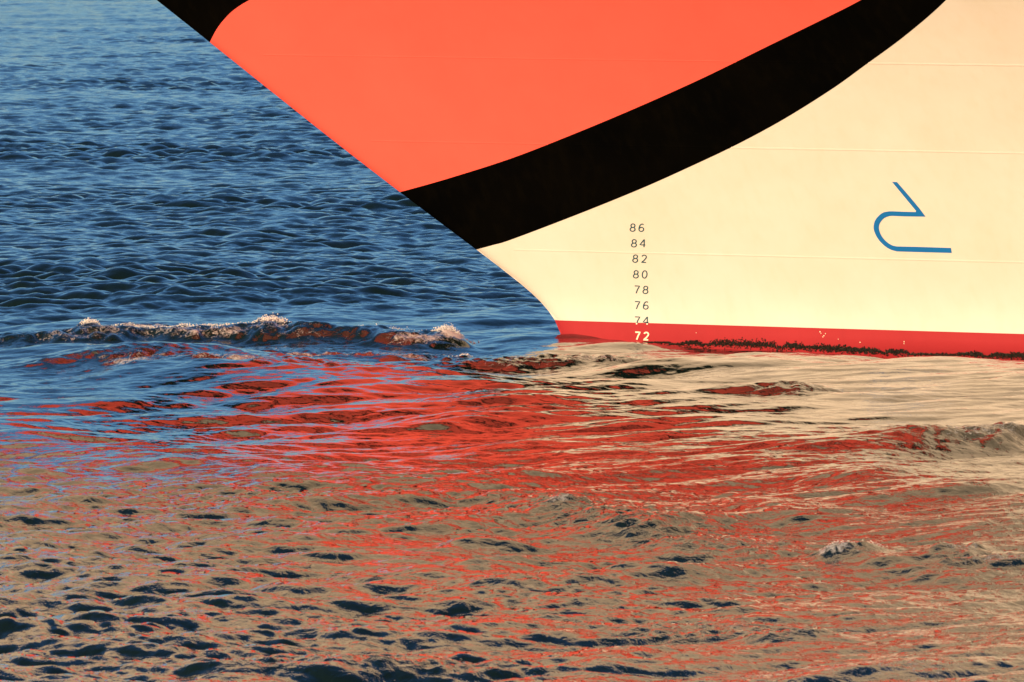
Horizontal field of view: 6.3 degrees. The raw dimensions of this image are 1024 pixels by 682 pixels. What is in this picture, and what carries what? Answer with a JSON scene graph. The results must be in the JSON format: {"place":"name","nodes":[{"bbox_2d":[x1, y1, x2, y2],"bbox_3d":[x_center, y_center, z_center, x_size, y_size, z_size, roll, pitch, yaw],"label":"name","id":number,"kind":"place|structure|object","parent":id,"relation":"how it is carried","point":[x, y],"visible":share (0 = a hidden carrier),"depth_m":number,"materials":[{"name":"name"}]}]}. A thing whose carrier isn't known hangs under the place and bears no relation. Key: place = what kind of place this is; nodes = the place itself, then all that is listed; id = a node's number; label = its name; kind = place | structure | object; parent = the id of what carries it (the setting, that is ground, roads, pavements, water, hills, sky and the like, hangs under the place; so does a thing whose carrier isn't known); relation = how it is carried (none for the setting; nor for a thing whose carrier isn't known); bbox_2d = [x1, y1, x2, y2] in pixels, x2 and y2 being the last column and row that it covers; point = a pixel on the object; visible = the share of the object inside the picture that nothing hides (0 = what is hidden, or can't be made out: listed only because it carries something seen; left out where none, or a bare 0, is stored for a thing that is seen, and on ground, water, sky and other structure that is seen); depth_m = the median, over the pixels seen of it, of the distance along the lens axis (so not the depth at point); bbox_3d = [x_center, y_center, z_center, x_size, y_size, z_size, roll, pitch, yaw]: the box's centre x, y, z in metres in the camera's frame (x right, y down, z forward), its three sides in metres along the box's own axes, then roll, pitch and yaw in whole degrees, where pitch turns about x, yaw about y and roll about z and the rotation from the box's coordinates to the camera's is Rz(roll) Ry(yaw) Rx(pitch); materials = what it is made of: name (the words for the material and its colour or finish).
{"place":"outdoors","nodes":[
{"label":"outdoors","id":0,"kind":"place"},
{"bbox_2d":[0,0,1023,681],"bbox_3d":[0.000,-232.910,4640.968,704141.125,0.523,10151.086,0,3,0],"label":"water","id":1,"kind":"structure","parent":0,"point":[328,480],"depth_m":97.28,"materials":[{"name":"blue liquid"}]},
{"bbox_2d":[80,314,887,551],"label":"foam","id":2,"kind":"object","parent":1,"relation":"on","point":[442,327],"visible":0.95,"depth_m":120.08,"materials":[{"name":"white"}]},
{"bbox_2d":[157,0,1023,360],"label":"cruise ship","id":3,"kind":"object","parent":1,"relation":"on","point":[829,176],"visible":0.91,"depth_m":118.31,"materials":[{"name":"red paint"}]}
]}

